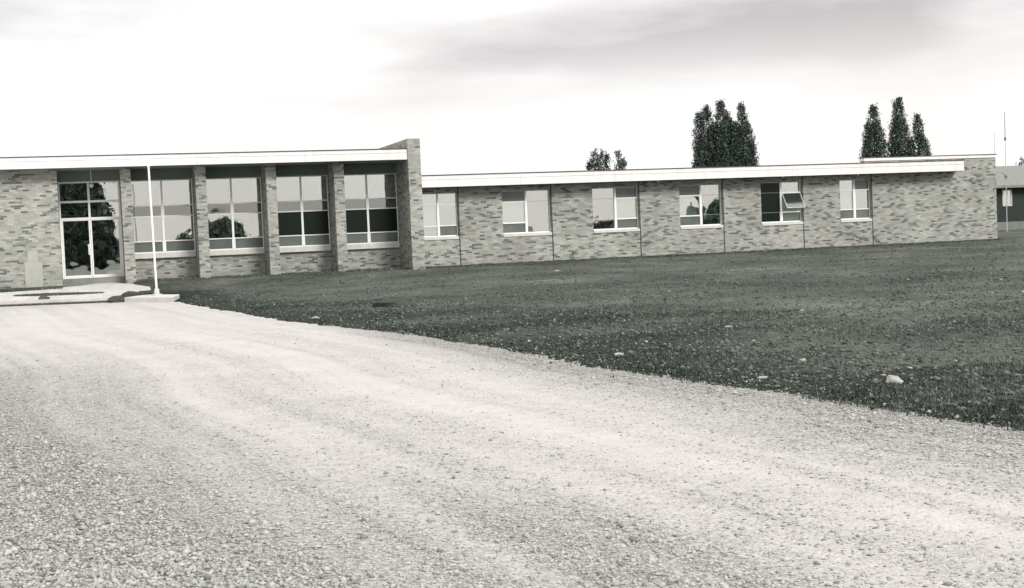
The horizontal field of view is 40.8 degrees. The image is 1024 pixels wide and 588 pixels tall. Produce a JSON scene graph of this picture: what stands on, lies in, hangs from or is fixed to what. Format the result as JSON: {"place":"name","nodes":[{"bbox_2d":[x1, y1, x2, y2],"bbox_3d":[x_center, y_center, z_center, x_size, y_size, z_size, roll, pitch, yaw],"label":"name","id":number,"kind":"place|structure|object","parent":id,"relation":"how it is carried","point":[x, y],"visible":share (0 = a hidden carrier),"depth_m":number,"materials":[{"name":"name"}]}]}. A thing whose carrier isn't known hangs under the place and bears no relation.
{"place":"outdoors","nodes":[
{"label":"outdoors","id":0,"kind":"place"},
{"bbox_2d":[12,292,103,296],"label":"grass","id":1,"kind":"structure","parent":0,"point":[54,294],"depth_m":43.74,"materials":[{"name":"grey plant"}]},
{"bbox_2d":[0,283,150,304],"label":"path","id":2,"kind":"structure","parent":0,"point":[109,290],"depth_m":43.87,"materials":[{"name":"concrete"}]},
{"bbox_2d":[38,296,49,299],"bbox_3d":[-14.570,0.119,42.830,0.340,0.120,0.122,-3,3,-17],"label":"brick","id":3,"kind":"object","parent":2,"relation":"on","point":[42,297],"visible":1,"depth_m":42.77,"materials":[{"name":"grey brick"}]},
{"bbox_2d":[121,291,140,296],"bbox_3d":[-11.903,0.034,42.852,0.644,0.252,0.441,-4,3,-36],"label":"soil heap","id":4,"kind":"object","parent":2,"relation":"on","point":[129,293],"visible":0.62,"depth_m":42.68,"materials":[{"name":"grey soil"}]},
{"bbox_2d":[0,302,1023,587],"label":"gravel drive","id":5,"kind":"structure","parent":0,"point":[84,334],"depth_m":9.72,"materials":[{"name":"grey gravel"}]},
{"bbox_2d":[0,300,107,306],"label":"grass","id":6,"kind":"structure","parent":5,"relation":"on","point":[57,303],"depth_m":42.39,"materials":[{"name":"grey plant"}]},
{"bbox_2d":[107,295,124,302],"bbox_3d":[-12.120,0.194,42.129,0.613,0.289,0.575,-3,3,-23],"label":"soil heap","id":7,"kind":"object","parent":5,"relation":"on","point":[116,299],"visible":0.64,"depth_m":41.95,"materials":[{"name":"grey soil"}]},
{"bbox_2d":[139,290,153,294],"bbox_3d":[-11.620,0.057,43.310,0.852,0.337,0.604,0,3,38],"label":"soil heap","id":8,"kind":"object","parent":5,"relation":"on","point":[147,292],"visible":0.36,"depth_m":43.13,"materials":[{"name":"grey soil"}]},
{"bbox_2d":[124,294,179,301],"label":"concrete slab","id":9,"kind":"structure","parent":5,"relation":"on","point":[160,298],"depth_m":41.26,"materials":[{"name":"white concrete"}]},
{"bbox_2d":[147,165,161,295],"bbox_3d":[-10.855,-1.920,41.639,0.309,3.952,0.309,-3,3,-17],"label":"white pole","id":10,"kind":"object","parent":9,"relation":"on","point":[156,291],"visible":1,"depth_m":41.62,"materials":[{"name":"metal"}]},
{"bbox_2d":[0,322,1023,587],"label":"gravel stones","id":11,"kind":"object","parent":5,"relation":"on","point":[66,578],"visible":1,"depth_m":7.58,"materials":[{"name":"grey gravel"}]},
{"bbox_2d":[0,0,1023,174],"label":"sky","id":12,"kind":"structure","parent":0,"point":[484,86],"materials":[{"name":"white"}]},
{"bbox_2d":[134,229,1023,431],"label":"lawn","id":13,"kind":"structure","parent":0,"point":[176,286],"depth_m":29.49,"materials":[{"name":"plant"}]},
{"bbox_2d":[372,299,414,307],"bbox_3d":[-2.615,0.254,30.094,0.961,0.303,0.545,-2,3,13],"label":"sod heap","id":14,"kind":"object","parent":13,"relation":"on","point":[391,302],"visible":0.55,"depth_m":29.92,"materials":[{"name":"soil"}]},
{"bbox_2d":[136,238,1002,281],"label":"grass","id":15,"kind":"structure","parent":13,"relation":"on","point":[265,274],"depth_m":50.18,"materials":[{"name":"plant"}]},
{"bbox_2d":[886,375,902,383],"bbox_3d":[3.503,0.798,12.585,0.183,0.113,0.145,-1,3,35],"label":"rock","id":16,"kind":"object","parent":13,"relation":"on","point":[891,379],"visible":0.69,"depth_m":12.54,"materials":[{"name":"white stone"}]},
{"bbox_2d":[1001,112,1007,231],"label":"antenna mast","id":17,"kind":"object","parent":13,"relation":"on","point":[1005,171],"visible":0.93,"depth_m":79.98,"materials":[{"name":"metal"}]},
{"bbox_2d":[996,165,1023,229],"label":"house","id":18,"kind":"structure","parent":13,"relation":"on","point":[1014,180],"depth_m":88.18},
{"bbox_2d":[1002,189,1011,205],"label":"window","id":19,"kind":"structure","parent":18,"relation":"in","point":[1009,192],"depth_m":87.97,"materials":[{"name":"white paint"}]},
{"bbox_2d":[1015,157,1023,165],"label":"broad tree","id":20,"kind":"object","parent":13,"relation":"on","point":[1022,160],"visible":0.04,"depth_m":109.98,"materials":[{"name":"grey plant"}]},
{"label":"verge","id":21,"kind":"structure","parent":0,"visible":0},
{"bbox_2d":[0,285,63,292],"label":"grass","id":22,"kind":"structure","parent":21,"relation":"on","point":[26,289],"depth_m":44.57,"materials":[{"name":"grey plant"}]},
{"label":"ground","id":23,"kind":"structure","parent":0,"visible":0},
{"bbox_2d":[0,138,997,288],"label":"school building","id":24,"kind":"structure","parent":23,"relation":"on","point":[72,220],"depth_m":50.71,"materials":[{"name":"brick"}]},
{"bbox_2d":[61,220,92,278],"bbox_3d":[-14.747,-1.518,46.650,0.917,1.980,0.123,-3,3,-17],"label":"door","id":25,"kind":"structure","parent":24,"relation":"in","point":[89,247],"depth_m":46.71,"materials":[{"name":"white paint"}]},
{"bbox_2d":[90,219,121,277],"bbox_3d":[-13.856,-1.570,46.969,0.957,1.980,0.050,-3,3,-17],"label":"door","id":26,"kind":"structure","parent":24,"relation":"in","point":[120,274],"depth_m":46.96,"materials":[{"name":"white paint"}]},
{"bbox_2d":[131,179,195,258],"bbox_3d":[-12.068,-2.601,47.563,2.090,2.700,0.220,-3,3,-17],"label":"window","id":27,"kind":"structure","parent":24,"relation":"in","point":[174,248],"depth_m":47.60,"materials":[{"name":"white paint"}]},
{"bbox_2d":[206,177,264,255],"bbox_3d":[-9.764,-2.730,48.290,2.010,2.700,0.220,-3,3,-17],"label":"window","id":28,"kind":"structure","parent":24,"relation":"in","point":[243,245],"depth_m":48.31,"materials":[{"name":"white paint"}]},
{"bbox_2d":[277,175,330,252],"bbox_3d":[-7.511,-2.857,49.000,2.000,2.700,0.220,-3,3,-17],"label":"window","id":29,"kind":"structure","parent":24,"relation":"in","point":[310,229],"depth_m":49.05,"materials":[{"name":"white paint"}]},
{"bbox_2d":[344,173,399,249],"bbox_3d":[-5.183,-2.988,49.734,2.150,2.700,0.220,-3,3,-17],"label":"window","id":30,"kind":"structure","parent":24,"relation":"in","point":[367,226],"depth_m":49.80,"materials":[{"name":"white paint"}]},
{"bbox_2d":[422,192,458,240],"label":"window","id":31,"kind":"structure","parent":24,"relation":"in","point":[430,204],"depth_m":49.35,"materials":[{"name":"white paint"}]},
{"bbox_2d":[502,189,551,236],"bbox_3d":[0.513,-2.958,50.308,1.870,1.680,0.272,-3,3,-17],"label":"window","id":32,"kind":"structure","parent":24,"relation":"in","point":[512,202],"depth_m":50.27,"materials":[{"name":"white paint"}]},
{"bbox_2d":[592,187,639,232],"bbox_3d":[3.846,-3.146,51.360,1.850,1.680,0.272,-3,3,-17],"label":"window","id":33,"kind":"structure","parent":24,"relation":"in","point":[623,198],"depth_m":51.54,"materials":[{"name":"white paint"}]},
{"bbox_2d":[679,184,723,228],"bbox_3d":[7.170,-3.333,52.408,1.790,1.680,0.272,-3,3,-17],"label":"window","id":34,"kind":"structure","parent":24,"relation":"in","point":[688,194],"depth_m":52.39,"materials":[{"name":"white paint"}]},
{"bbox_2d":[760,181,804,225],"bbox_3d":[10.478,-3.513,53.304,1.790,1.680,0.508,-3,3,-17],"label":"window","id":35,"kind":"structure","parent":24,"relation":"in","point":[784,208],"depth_m":53.44,"materials":[{"name":"white paint"}]},
{"bbox_2d":[839,179,871,222],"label":"window","id":36,"kind":"structure","parent":24,"relation":"in","point":[848,210],"depth_m":54.45,"materials":[{"name":"white paint"}]},
{"bbox_2d":[585,148,613,169],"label":"poplar tree","id":37,"kind":"object","parent":23,"relation":"on","point":[598,162],"visible":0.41,"depth_m":149.90,"materials":[{"name":"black plant"}]},
{"bbox_2d":[613,149,626,169],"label":"poplar tree","id":38,"kind":"object","parent":23,"relation":"on","point":[621,164],"visible":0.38,"depth_m":149.82,"materials":[{"name":"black plant"}]},
{"bbox_2d":[689,104,721,166],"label":"poplar tree","id":39,"kind":"object","parent":23,"relation":"on","point":[700,148],"visible":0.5,"depth_m":130.00,"materials":[{"name":"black plant"}]},
{"bbox_2d":[708,99,737,166],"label":"poplar tree","id":40,"kind":"object","parent":23,"relation":"on","point":[722,129],"visible":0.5,"depth_m":129.88,"materials":[{"name":"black plant"}]},
{"bbox_2d":[725,101,759,165],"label":"poplar tree","id":41,"kind":"object","parent":23,"relation":"on","point":[746,152],"visible":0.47,"depth_m":129.84,"materials":[{"name":"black plant"}]},
{"bbox_2d":[857,103,890,158],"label":"poplar tree","id":42,"kind":"object","parent":23,"relation":"on","point":[871,141],"visible":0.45,"depth_m":129.59,"materials":[{"name":"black plant"}]},
{"bbox_2d":[887,95,914,156],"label":"poplar tree","id":43,"kind":"object","parent":23,"relation":"on","point":[899,129],"visible":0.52,"depth_m":129.75,"materials":[{"name":"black plant"}]},
{"bbox_2d":[905,112,931,155],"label":"poplar tree","id":44,"kind":"object","parent":23,"relation":"on","point":[921,144],"visible":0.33,"depth_m":129.91,"materials":[{"name":"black plant"}]}
]}

